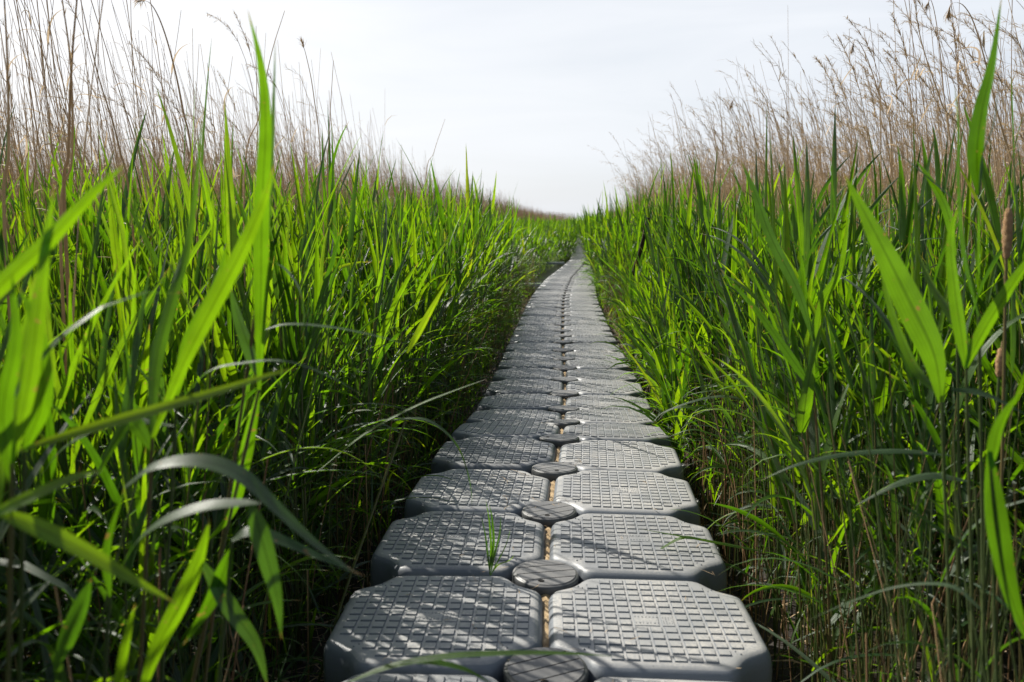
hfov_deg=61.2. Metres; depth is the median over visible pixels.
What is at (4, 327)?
green reed
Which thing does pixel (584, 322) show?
pontoon block
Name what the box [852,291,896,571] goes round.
green reed
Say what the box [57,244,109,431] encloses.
green reed
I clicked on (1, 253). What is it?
green reed
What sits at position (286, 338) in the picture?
green reed
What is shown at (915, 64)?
dry reed
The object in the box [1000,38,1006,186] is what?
dry reed
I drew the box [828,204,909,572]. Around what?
green reed
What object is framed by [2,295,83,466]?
green reed
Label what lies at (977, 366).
green reed
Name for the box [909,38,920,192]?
dry reed
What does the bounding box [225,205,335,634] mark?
green reed
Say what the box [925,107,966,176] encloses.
dry reed
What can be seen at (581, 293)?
pontoon block
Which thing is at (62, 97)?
dry reed
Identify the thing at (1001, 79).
dry reed
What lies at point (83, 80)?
dry reed
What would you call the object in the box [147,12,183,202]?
dry reed
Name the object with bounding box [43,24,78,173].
dry reed
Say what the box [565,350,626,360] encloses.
pontoon block
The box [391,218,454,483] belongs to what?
green reed
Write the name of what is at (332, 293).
green reed
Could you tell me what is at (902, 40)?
dry reed
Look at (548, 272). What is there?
water
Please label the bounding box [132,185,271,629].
green reed
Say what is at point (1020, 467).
green reed
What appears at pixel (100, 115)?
dry reed
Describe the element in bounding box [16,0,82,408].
dry reed
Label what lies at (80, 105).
dry reed
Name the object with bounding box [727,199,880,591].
green reed
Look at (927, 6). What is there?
dry reed
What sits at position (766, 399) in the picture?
green reed
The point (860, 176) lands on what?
green reed
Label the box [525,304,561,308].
pontoon block
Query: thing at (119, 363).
green reed
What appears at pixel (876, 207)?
green reed
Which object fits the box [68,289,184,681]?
green reed
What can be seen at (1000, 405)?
green reed
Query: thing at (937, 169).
green reed
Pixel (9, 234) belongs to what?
dry reed
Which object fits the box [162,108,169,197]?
dry reed
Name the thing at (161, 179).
green reed
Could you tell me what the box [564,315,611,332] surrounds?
pontoon block
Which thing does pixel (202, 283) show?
green reed
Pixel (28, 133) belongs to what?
dry reed
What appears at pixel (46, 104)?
dry reed
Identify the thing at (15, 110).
dry reed
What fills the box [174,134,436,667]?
green reed
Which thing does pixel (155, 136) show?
dry reed
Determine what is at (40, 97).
dry reed
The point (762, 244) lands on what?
green reed
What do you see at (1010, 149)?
dry reed
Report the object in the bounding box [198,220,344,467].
green reed
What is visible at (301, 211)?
green reed
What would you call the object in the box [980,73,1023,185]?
dry reed
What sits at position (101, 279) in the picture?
green reed
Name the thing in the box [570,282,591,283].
pontoon block
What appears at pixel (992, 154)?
dry reed
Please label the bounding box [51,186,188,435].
green reed
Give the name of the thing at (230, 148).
dry reed
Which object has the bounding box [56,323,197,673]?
green reed
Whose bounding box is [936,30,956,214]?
dry reed
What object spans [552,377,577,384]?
connector cap
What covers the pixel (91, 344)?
green reed
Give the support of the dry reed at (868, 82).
on the marsh bank
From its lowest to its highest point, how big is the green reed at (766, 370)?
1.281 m
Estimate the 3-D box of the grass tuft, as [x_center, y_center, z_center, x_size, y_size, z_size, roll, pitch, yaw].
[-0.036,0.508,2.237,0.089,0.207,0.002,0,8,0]
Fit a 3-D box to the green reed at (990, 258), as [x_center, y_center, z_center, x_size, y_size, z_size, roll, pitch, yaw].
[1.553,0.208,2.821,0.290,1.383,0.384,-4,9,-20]
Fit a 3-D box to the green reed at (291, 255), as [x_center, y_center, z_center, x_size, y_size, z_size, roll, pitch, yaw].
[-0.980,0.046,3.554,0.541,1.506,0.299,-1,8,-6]
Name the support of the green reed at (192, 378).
on the marsh bank
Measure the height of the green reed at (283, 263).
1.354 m
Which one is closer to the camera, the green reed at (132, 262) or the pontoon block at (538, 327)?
the green reed at (132, 262)
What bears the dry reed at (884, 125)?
on the marsh bank
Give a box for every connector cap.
[503,647,587,681]
[512,560,578,595]
[522,501,576,527]
[531,462,577,480]
[539,434,579,447]
[545,419,579,429]
[548,405,579,414]
[550,390,578,399]
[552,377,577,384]
[553,340,572,345]
[553,348,573,353]
[553,357,575,362]
[553,365,576,372]
[554,329,570,333]
[554,334,571,338]
[555,323,570,327]
[556,306,569,309]
[556,314,569,317]
[556,319,570,322]
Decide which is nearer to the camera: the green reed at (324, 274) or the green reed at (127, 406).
the green reed at (127, 406)
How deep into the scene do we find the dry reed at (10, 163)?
4.39 m
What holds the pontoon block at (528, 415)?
on the water
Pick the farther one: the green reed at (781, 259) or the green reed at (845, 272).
the green reed at (845, 272)
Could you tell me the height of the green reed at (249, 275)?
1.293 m
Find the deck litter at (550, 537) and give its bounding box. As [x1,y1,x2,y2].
[382,304,713,681]
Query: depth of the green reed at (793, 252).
3.17 m
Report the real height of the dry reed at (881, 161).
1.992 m
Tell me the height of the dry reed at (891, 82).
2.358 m
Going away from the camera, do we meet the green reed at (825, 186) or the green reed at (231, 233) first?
the green reed at (231, 233)
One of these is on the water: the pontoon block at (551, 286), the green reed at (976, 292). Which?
the pontoon block at (551, 286)
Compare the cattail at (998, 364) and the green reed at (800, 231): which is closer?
the cattail at (998, 364)
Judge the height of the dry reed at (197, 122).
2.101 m
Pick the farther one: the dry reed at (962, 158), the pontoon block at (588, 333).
the pontoon block at (588, 333)
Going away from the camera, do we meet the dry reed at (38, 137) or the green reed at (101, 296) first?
the green reed at (101, 296)
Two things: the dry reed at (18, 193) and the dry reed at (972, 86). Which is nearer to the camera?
the dry reed at (18, 193)
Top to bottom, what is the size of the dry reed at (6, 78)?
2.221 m
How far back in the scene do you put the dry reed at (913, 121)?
4.58 m
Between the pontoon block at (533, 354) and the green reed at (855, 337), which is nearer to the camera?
the green reed at (855, 337)
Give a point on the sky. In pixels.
(531, 90)
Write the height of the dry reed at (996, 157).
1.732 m
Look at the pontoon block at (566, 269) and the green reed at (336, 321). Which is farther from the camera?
the pontoon block at (566, 269)
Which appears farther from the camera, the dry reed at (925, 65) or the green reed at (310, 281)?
the dry reed at (925, 65)
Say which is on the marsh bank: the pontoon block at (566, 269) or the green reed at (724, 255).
the green reed at (724, 255)
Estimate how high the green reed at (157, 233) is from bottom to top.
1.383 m
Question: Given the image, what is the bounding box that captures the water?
[496,260,616,368]
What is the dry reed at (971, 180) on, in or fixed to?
on the marsh bank
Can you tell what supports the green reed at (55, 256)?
on the marsh bank
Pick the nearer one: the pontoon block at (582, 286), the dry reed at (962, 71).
the dry reed at (962, 71)
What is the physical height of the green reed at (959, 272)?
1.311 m
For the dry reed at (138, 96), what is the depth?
3.78 m
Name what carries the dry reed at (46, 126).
on the marsh bank
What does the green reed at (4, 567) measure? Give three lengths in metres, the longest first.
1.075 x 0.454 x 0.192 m
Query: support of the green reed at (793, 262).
on the marsh bank
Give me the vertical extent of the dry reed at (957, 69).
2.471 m
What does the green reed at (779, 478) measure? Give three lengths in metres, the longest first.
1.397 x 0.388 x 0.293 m
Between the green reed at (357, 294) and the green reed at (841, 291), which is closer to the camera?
the green reed at (841, 291)
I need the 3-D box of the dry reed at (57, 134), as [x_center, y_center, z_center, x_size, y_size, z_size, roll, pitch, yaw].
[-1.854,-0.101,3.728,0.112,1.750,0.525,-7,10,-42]
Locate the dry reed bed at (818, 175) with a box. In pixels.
[0,0,1023,241]
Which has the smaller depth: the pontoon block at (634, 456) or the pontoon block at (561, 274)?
the pontoon block at (634, 456)
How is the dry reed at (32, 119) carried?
on the marsh bank
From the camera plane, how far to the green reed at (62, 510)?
1.87 m
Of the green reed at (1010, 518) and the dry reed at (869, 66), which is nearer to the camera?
the green reed at (1010, 518)
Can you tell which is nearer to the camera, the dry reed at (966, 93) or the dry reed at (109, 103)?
the dry reed at (109, 103)
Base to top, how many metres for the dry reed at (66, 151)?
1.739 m
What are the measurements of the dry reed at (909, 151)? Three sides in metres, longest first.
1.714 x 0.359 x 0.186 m
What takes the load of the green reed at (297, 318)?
on the marsh bank
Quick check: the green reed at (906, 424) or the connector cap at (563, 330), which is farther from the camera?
the connector cap at (563, 330)
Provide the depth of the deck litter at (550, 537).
2.61 m
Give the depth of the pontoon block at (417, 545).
2.48 m
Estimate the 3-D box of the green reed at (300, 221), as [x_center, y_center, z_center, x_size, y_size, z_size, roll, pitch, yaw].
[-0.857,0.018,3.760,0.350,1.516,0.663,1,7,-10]
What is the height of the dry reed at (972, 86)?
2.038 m
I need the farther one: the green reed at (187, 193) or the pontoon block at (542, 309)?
the pontoon block at (542, 309)
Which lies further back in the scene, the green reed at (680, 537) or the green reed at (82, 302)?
the green reed at (82, 302)
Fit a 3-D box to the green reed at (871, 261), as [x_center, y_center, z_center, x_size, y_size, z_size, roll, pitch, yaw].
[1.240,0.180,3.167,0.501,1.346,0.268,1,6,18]
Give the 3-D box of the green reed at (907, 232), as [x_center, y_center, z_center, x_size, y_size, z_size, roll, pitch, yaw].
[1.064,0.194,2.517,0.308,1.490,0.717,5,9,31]
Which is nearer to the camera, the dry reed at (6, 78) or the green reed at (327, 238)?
the green reed at (327, 238)
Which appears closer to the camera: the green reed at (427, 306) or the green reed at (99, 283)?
the green reed at (99, 283)
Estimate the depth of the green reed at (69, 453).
1.91 m
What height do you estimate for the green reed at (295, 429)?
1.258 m
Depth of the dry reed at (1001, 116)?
4.82 m
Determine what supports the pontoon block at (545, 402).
on the water
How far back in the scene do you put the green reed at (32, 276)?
2.42 m
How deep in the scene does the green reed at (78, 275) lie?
2.90 m
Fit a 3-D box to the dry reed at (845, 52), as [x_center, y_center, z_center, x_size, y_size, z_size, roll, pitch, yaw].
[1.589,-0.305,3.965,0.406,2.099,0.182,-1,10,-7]
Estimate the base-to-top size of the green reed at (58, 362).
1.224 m
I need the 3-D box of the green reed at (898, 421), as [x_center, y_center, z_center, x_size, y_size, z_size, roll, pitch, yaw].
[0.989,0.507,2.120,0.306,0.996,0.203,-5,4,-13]
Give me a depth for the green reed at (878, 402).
2.25 m
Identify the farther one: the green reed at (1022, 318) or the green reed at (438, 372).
the green reed at (438, 372)
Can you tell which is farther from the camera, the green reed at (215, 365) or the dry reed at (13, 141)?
the dry reed at (13, 141)
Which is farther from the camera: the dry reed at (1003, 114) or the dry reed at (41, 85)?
the dry reed at (41, 85)
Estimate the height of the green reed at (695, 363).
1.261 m
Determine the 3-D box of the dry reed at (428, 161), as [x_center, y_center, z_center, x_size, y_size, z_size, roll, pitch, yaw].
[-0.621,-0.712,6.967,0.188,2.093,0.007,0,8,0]
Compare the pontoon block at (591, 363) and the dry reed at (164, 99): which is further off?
the pontoon block at (591, 363)
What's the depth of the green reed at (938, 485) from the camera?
1.85 m
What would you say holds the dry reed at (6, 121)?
on the marsh bank
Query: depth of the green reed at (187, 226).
3.26 m
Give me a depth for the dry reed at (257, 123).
3.97 m
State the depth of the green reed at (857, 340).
3.45 m
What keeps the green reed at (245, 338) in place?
on the marsh bank
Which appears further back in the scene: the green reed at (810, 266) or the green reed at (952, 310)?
the green reed at (810, 266)
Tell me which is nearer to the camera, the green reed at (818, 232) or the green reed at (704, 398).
the green reed at (704, 398)
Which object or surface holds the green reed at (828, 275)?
on the marsh bank
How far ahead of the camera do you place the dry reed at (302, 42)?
3.81 m
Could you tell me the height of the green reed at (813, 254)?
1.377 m
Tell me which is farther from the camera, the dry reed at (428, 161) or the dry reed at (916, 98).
the dry reed at (428, 161)
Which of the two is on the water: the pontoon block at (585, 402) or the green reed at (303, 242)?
the pontoon block at (585, 402)
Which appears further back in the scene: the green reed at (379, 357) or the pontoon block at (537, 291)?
the pontoon block at (537, 291)
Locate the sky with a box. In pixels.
[0,0,1023,219]
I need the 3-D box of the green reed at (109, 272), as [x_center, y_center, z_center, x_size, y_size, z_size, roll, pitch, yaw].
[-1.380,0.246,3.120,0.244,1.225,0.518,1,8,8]
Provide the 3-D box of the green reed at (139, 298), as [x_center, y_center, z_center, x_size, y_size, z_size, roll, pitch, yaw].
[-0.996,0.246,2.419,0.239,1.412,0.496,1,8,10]
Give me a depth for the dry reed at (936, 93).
4.31 m
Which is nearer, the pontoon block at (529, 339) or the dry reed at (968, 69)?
the dry reed at (968, 69)
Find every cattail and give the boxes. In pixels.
[975,342,1002,681]
[993,195,1012,681]
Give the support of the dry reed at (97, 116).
on the marsh bank
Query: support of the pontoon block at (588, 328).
on the water
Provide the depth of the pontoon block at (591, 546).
2.44 m
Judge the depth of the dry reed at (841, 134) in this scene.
4.48 m
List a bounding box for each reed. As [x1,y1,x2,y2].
[0,17,20,148]
[0,19,50,196]
[0,27,36,236]
[0,69,39,233]
[0,70,21,165]
[0,78,16,197]
[0,79,35,237]
[0,83,28,177]
[0,95,12,236]
[0,99,36,370]
[0,104,37,203]
[0,109,46,204]
[0,110,14,189]
[0,132,71,260]
[0,144,24,228]
[0,164,124,681]
[0,178,58,511]
[0,180,179,641]
[0,200,16,251]
[0,206,157,667]
[0,227,76,661]
[0,237,156,681]
[0,256,164,681]
[0,310,72,664]
[0,316,66,663]
[0,323,63,658]
[0,343,94,681]
[0,364,157,652]
[0,376,66,603]
[0,470,176,603]
[1,42,30,187]
[1,48,14,248]
[1,101,18,164]
[1,161,18,238]
[2,0,38,680]
[2,218,209,667]
[2,231,48,662]
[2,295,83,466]
[2,314,122,587]
[5,89,75,298]
[7,0,59,170]
[7,232,66,516]
[8,45,19,222]
[9,9,29,190]
[9,13,23,172]
[10,61,13,239]
[11,131,56,175]
[13,265,211,681]
[14,0,46,215]
[15,0,83,267]
[15,62,36,192]
[15,146,182,652]
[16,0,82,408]
[16,73,104,211]
[17,0,83,195]
[17,204,64,622]
[17,221,153,533]
[17,286,294,681]
[18,146,239,553]
[19,32,64,274]
[20,0,110,254]
[21,43,51,190]
[21,215,73,589]
[23,3,49,197]
[23,37,37,182]
[23,100,44,201]
[23,245,112,646]
[24,0,40,217]
[24,71,62,189]
[24,121,39,232]
[24,217,116,617]
[25,3,79,189]
[25,173,169,473]
[29,1,57,164]
[31,0,81,289]
[31,67,47,190]
[33,0,62,194]
[33,267,108,601]
[34,173,131,354]
[35,253,81,265]
[36,0,110,378]
[36,46,49,193]
[36,142,116,421]
[37,0,93,227]
[38,279,152,656]
[39,244,361,681]
[39,262,181,651]
[40,114,73,232]
[41,0,92,176]
[43,20,63,163]
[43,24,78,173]
[43,256,219,600]
[44,124,108,223]
[45,146,176,587]
[45,291,103,673]
[46,1,63,175]
[47,107,173,334]
[48,66,84,181]
[50,0,78,196]
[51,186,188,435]
[51,286,91,512]
[51,296,120,644]
[52,23,118,182]
[52,101,84,182]
[53,519,209,681]
[54,246,82,515]
[55,157,182,437]
[55,196,141,310]
[55,244,248,671]
[56,0,103,629]
[56,273,115,369]
[56,277,239,570]
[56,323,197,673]
[57,141,99,201]
[57,243,115,502]
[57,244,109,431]
[59,0,82,374]
[61,29,83,172]
[62,0,94,676]
[62,165,304,681]
[64,0,130,225]
[65,237,268,681]
[67,281,206,681]
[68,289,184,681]
[70,293,175,658]
[71,151,227,407]
[73,180,187,347]
[74,6,91,155]
[77,40,231,662]
[77,194,180,474]
[79,0,102,263]
[79,0,123,221]
[80,0,137,280]
[80,35,105,175]
[80,171,178,585]
[82,247,236,590]
[84,60,106,165]
[85,136,325,636]
[87,119,106,205]
[89,203,206,517]
[91,0,159,218]
[91,170,176,422]
[92,108,273,681]
[94,202,232,637]
[95,92,150,191]
[95,231,250,663]
[95,252,199,564]
[96,129,153,278]
[97,194,158,458]
[99,176,212,427]
[102,213,220,571]
[102,361,268,681]
[102,454,359,681]
[103,116,111,178]
[104,167,171,659]
[104,367,268,674]
[106,40,158,206]
[108,172,199,553]
[111,0,161,196]
[111,159,233,490]
[115,219,235,537]
[120,63,154,184]
[122,0,143,244]
[123,2,169,166]
[123,100,208,442]
[126,0,175,429]
[126,40,220,214]
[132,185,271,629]
[133,0,208,437]
[135,38,183,209]
[137,141,229,443]
[138,30,147,201]
[141,41,184,411]
[141,246,278,493]
[144,0,171,178]
[144,67,220,195]
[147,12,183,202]
[148,191,192,354]
[151,74,162,191]
[152,13,186,226]
[154,94,199,186]
[159,35,197,211]
[160,223,217,647]
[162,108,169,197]
[163,73,198,218]
[165,233,231,478]
[166,161,348,527]
[170,107,304,653]
[171,163,229,577]
[171,180,295,543]
[171,187,271,424]
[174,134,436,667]
[176,177,296,541]
[178,224,232,546]
[179,96,190,173]
[179,113,223,179]
[181,196,380,663]
[181,255,276,591]
[183,243,250,518]
[183,526,363,681]
[187,28,199,212]
[187,175,232,425]
[189,51,198,159]
[189,86,211,173]
[191,12,275,681]
[191,164,433,671]
[193,108,223,201]
[196,263,285,623]
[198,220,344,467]
[200,162,366,454]
[200,199,297,408]
[200,288,289,681]
[201,136,306,650]
[203,164,251,408]
[203,261,399,681]
[207,13,277,219]
[207,64,218,200]
[209,189,404,639]
[212,56,232,197]
[213,168,329,434]
[217,70,254,178]
[217,267,343,620]
[220,249,322,519]
[221,62,257,153]
[221,112,255,166]
[221,206,386,588]
[224,105,240,212]
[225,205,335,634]
[233,11,279,202]
[237,239,246,459]
[242,160,278,466]
[243,11,284,469]
[244,259,325,559]
[247,60,309,308]
[251,250,295,553]
[252,183,353,426]
[253,37,265,179]
[257,211,348,587]
[260,305,355,620]
[268,220,322,394]
[269,310,385,553]
[270,127,401,570]
[271,208,279,392]
[273,160,376,508]
[278,143,361,494]
[281,199,367,621]
[283,172,322,264]
[283,249,402,566]
[289,104,298,223]
[295,225,413,581]
[297,36,325,271]
[300,243,354,453]
[302,191,338,492]
[306,190,380,484]
[306,207,344,483]
[307,245,381,488]
[308,187,363,399]
[315,256,364,486]
[317,282,485,681]
[318,240,374,496]
[324,156,373,480]
[325,240,371,488]
[327,61,333,420]
[330,175,424,501]
[335,231,419,393]
[337,249,404,487]
[339,154,418,558]
[339,253,417,513]
[348,243,441,471]
[348,650,616,681]
[354,187,426,529]
[355,209,466,470]
[384,228,413,487]
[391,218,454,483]
[415,226,475,475]
[425,120,444,200]
[629,217,650,371]
[643,529,787,652]
[654,175,746,525]
[654,322,773,561]
[658,187,762,535]
[663,147,766,529]
[663,241,728,499]
[667,194,768,498]
[668,231,748,439]
[668,232,721,503]
[673,174,762,437]
[688,241,768,568]
[692,187,824,678]
[694,152,776,415]
[697,246,797,581]
[701,161,836,681]
[703,136,950,646]
[704,241,781,434]
[712,170,802,512]
[713,232,896,680]
[717,136,895,661]
[719,135,895,569]
[720,161,849,677]
[721,116,800,526]
[722,234,799,534]
[725,278,780,557]
[726,98,764,164]
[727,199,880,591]
[727,315,848,614]
[729,148,794,267]
[733,227,774,516]
[737,208,803,542]
[741,167,860,422]
[743,173,890,423]
[744,103,946,551]
[744,204,865,586]
[745,146,778,203]
[748,234,898,590]
[752,98,819,214]
[752,195,877,488]
[755,184,806,492]
[756,148,885,385]
[760,449,986,677]
[765,225,877,589]
[767,182,864,449]
[773,304,859,612]
[777,152,907,386]
[780,158,942,578]
[792,221,884,522]
[792,223,894,488]
[793,278,879,588]
[797,157,951,670]
[801,235,979,681]
[809,106,857,226]
[809,390,1023,681]
[811,199,862,496]
[812,195,820,257]
[813,57,859,247]
[814,79,858,189]
[814,144,858,221]
[815,186,983,593]
[816,290,941,658]
[816,313,952,642]
[817,99,875,189]
[818,230,901,533]
[823,55,862,183]
[825,221,870,530]
[825,227,859,546]
[826,151,885,545]
[827,213,937,679]
[828,107,874,188]
[828,135,995,642]
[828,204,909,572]
[829,202,897,525]
[829,262,891,541]
[830,143,946,625]
[831,130,903,488]
[832,122,883,225]
[835,35,883,215]
[836,138,887,231]
[838,209,978,500]
[839,160,935,544]
[841,35,892,175]
[842,210,1023,654]
[843,16,898,218]
[844,35,910,175]
[844,174,1023,681]
[845,89,913,212]
[846,339,955,647]
[849,40,891,237]
[850,181,963,637]
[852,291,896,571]
[853,61,882,167]
[854,23,921,165]
[854,123,873,191]
[855,247,956,646]
[856,174,905,528]
[856,361,954,681]
[857,254,946,606]
[858,81,933,205]
[860,82,909,239]
[860,153,972,581]
[860,226,962,576]
[861,66,878,189]
[861,122,1023,681]
[864,108,897,219]
[864,154,906,185]
[866,93,919,215]
[866,201,949,491]
[866,214,1009,536]
[867,124,1013,608]
[867,225,1020,579]
[869,18,897,218]
[874,99,902,164]
[878,0,947,200]
[879,29,942,179]
[880,96,881,221]
[883,48,922,151]
[883,144,960,672]
[884,57,909,233]
[884,107,941,186]
[884,172,985,503]
[885,50,970,248]
[887,10,913,226]
[890,91,935,215]
[893,0,919,235]
[893,117,956,202]
[893,161,917,202]
[893,258,942,587]
[894,140,923,165]
[898,116,1019,516]
[901,20,975,277]
[904,0,935,201]
[904,120,942,178]
[904,220,984,583]
[906,90,920,183]
[907,4,911,204]
[909,1,933,201]
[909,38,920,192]
[909,63,1007,435]
[913,0,969,407]
[915,73,968,499]
[915,202,1023,681]
[916,0,972,286]
[920,0,951,208]
[921,237,1023,681]
[923,99,972,201]
[924,169,1018,574]
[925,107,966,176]
[926,147,997,206]
[927,116,956,210]
[928,0,955,233]
[929,108,976,226]
[931,74,1023,670]
[932,248,1023,681]
[933,99,986,202]
[934,27,1003,257]
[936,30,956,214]
[942,56,965,196]
[943,2,1023,537]
[945,15,1005,207]
[945,217,1023,578]
[947,75,1005,194]
[947,241,1016,523]
[948,12,959,232]
[949,52,992,187]
[949,255,1011,507]
[950,0,981,527]
[951,0,993,162]
[951,22,968,236]
[952,300,1023,592]
[955,1,1000,681]
[955,70,977,196]
[955,167,1022,575]
[956,12,1007,252]
[956,220,1009,613]
[957,249,1023,508]
[958,0,961,297]
[959,60,981,110]
[959,120,1018,205]
[959,137,1023,635]
[960,93,994,234]
[961,158,1022,515]
[964,85,1001,216]
[964,143,993,273]
[964,274,1023,521]
[965,209,1023,524]
[965,235,1010,504]
[969,55,1014,189]
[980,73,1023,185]
[981,66,1015,221]
[985,119,997,208]
[986,10,1008,164]
[991,101,1015,247]
[993,125,1023,141]
[993,139,1017,183]
[994,0,1016,178]
[995,76,1002,186]
[999,29,1023,57]
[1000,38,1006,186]
[1002,79,1023,105]
[1011,68,1023,133]
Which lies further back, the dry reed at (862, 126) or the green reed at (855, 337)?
the dry reed at (862, 126)
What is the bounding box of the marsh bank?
[0,248,1023,681]
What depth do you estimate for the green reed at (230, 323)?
2.46 m
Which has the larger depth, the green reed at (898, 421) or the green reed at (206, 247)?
the green reed at (206, 247)
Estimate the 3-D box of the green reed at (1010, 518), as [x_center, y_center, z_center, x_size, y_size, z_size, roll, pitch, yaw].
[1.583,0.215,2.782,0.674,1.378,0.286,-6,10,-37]
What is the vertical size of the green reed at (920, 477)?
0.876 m
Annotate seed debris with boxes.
[541,296,565,646]
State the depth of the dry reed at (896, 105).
5.53 m
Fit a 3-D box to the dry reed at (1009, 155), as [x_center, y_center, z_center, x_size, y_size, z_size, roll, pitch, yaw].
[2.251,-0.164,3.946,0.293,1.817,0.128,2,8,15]
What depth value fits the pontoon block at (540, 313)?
10.40 m
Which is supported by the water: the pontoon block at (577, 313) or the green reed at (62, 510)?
the pontoon block at (577, 313)
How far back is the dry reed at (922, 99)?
4.58 m
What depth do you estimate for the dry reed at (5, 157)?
4.28 m
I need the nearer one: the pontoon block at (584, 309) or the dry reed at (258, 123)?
the dry reed at (258, 123)
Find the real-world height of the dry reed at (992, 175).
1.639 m
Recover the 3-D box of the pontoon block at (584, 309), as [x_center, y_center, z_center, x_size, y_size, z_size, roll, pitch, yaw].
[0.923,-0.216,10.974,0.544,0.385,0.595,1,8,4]
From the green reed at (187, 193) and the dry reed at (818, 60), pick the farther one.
the dry reed at (818, 60)
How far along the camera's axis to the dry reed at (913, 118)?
3.73 m
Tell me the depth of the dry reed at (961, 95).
3.76 m
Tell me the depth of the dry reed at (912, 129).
4.01 m
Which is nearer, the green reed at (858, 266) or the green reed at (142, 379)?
the green reed at (142, 379)
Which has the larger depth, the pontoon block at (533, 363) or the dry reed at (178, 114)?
the pontoon block at (533, 363)
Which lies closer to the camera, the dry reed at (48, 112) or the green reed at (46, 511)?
the green reed at (46, 511)
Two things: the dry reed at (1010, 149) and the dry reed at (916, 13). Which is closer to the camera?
the dry reed at (916, 13)
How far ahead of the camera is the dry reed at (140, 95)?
4.62 m
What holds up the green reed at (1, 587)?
on the marsh bank
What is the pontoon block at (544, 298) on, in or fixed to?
on the water
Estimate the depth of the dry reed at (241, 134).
5.16 m
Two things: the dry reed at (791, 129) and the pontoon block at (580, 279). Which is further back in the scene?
the pontoon block at (580, 279)
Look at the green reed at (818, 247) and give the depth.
3.03 m
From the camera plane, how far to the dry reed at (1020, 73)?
3.51 m
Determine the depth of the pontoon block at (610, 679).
1.76 m
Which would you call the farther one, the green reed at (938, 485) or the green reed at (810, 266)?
the green reed at (810, 266)
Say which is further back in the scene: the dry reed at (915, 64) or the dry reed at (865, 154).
the dry reed at (865, 154)
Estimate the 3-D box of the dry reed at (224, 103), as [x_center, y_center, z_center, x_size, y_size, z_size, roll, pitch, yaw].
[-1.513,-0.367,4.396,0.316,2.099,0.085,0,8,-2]
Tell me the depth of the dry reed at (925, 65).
4.14 m
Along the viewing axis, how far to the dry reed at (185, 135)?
5.00 m
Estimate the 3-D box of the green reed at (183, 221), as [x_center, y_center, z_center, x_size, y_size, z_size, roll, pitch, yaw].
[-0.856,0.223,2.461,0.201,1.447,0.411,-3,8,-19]
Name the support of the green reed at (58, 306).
on the marsh bank
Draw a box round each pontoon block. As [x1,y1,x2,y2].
[323,576,542,681]
[343,673,497,681]
[344,511,545,607]
[404,469,550,517]
[431,437,555,473]
[451,421,559,440]
[466,409,561,422]
[476,379,563,410]
[477,394,562,410]
[483,368,563,396]
[490,359,562,382]
[494,350,562,373]
[498,342,561,365]
[502,336,561,356]
[505,330,561,350]
[514,325,561,331]
[517,319,561,325]
[519,307,561,320]
[520,315,561,320]
[521,311,561,316]
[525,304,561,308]
[528,300,562,303]
[529,297,562,300]
[531,295,563,297]
[533,292,563,294]
[535,290,563,292]
[536,287,565,290]
[538,286,565,287]
[540,283,567,285]
[544,280,568,281]
[546,278,569,279]
[548,579,771,681]
[549,513,751,617]
[551,274,572,275]
[553,470,719,552]
[557,269,576,270]
[558,440,699,507]
[563,325,610,331]
[563,423,685,472]
[564,300,599,304]
[564,304,600,307]
[564,307,606,320]
[564,311,608,325]
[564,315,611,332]
[564,320,608,326]
[564,331,613,337]
[564,336,617,344]
[564,343,621,352]
[564,409,673,448]
[565,295,596,298]
[565,298,597,300]
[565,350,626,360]
[565,359,638,383]
[566,292,596,295]
[566,368,645,397]
[566,379,654,413]
[566,395,651,412]
[568,285,594,287]
[568,287,595,290]
[568,290,596,293]
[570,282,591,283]
[571,278,591,279]
[572,280,592,281]
[595,677,718,681]
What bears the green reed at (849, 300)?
on the marsh bank
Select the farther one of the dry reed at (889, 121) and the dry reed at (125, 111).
the dry reed at (889, 121)
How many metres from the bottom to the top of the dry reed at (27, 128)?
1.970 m
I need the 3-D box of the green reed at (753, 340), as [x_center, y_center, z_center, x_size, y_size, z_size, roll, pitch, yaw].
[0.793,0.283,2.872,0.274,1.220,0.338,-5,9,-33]
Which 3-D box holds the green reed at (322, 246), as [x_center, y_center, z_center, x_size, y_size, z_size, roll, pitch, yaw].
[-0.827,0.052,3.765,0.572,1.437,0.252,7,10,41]
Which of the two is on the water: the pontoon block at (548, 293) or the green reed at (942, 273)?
the pontoon block at (548, 293)
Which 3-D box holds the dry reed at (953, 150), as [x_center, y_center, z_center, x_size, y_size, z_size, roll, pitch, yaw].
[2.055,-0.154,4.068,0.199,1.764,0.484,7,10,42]
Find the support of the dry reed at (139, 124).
on the marsh bank
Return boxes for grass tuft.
[481,503,512,575]
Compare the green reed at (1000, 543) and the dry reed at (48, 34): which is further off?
the dry reed at (48, 34)
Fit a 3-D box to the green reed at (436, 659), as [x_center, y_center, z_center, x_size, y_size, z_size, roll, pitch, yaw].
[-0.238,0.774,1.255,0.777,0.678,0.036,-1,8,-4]
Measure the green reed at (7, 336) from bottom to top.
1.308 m
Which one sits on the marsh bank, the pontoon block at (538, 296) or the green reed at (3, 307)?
the green reed at (3, 307)
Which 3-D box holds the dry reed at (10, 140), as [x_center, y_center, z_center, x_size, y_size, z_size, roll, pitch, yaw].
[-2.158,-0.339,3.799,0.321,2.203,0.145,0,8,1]
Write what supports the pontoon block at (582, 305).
on the water
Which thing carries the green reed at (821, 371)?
on the marsh bank
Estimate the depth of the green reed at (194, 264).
2.70 m

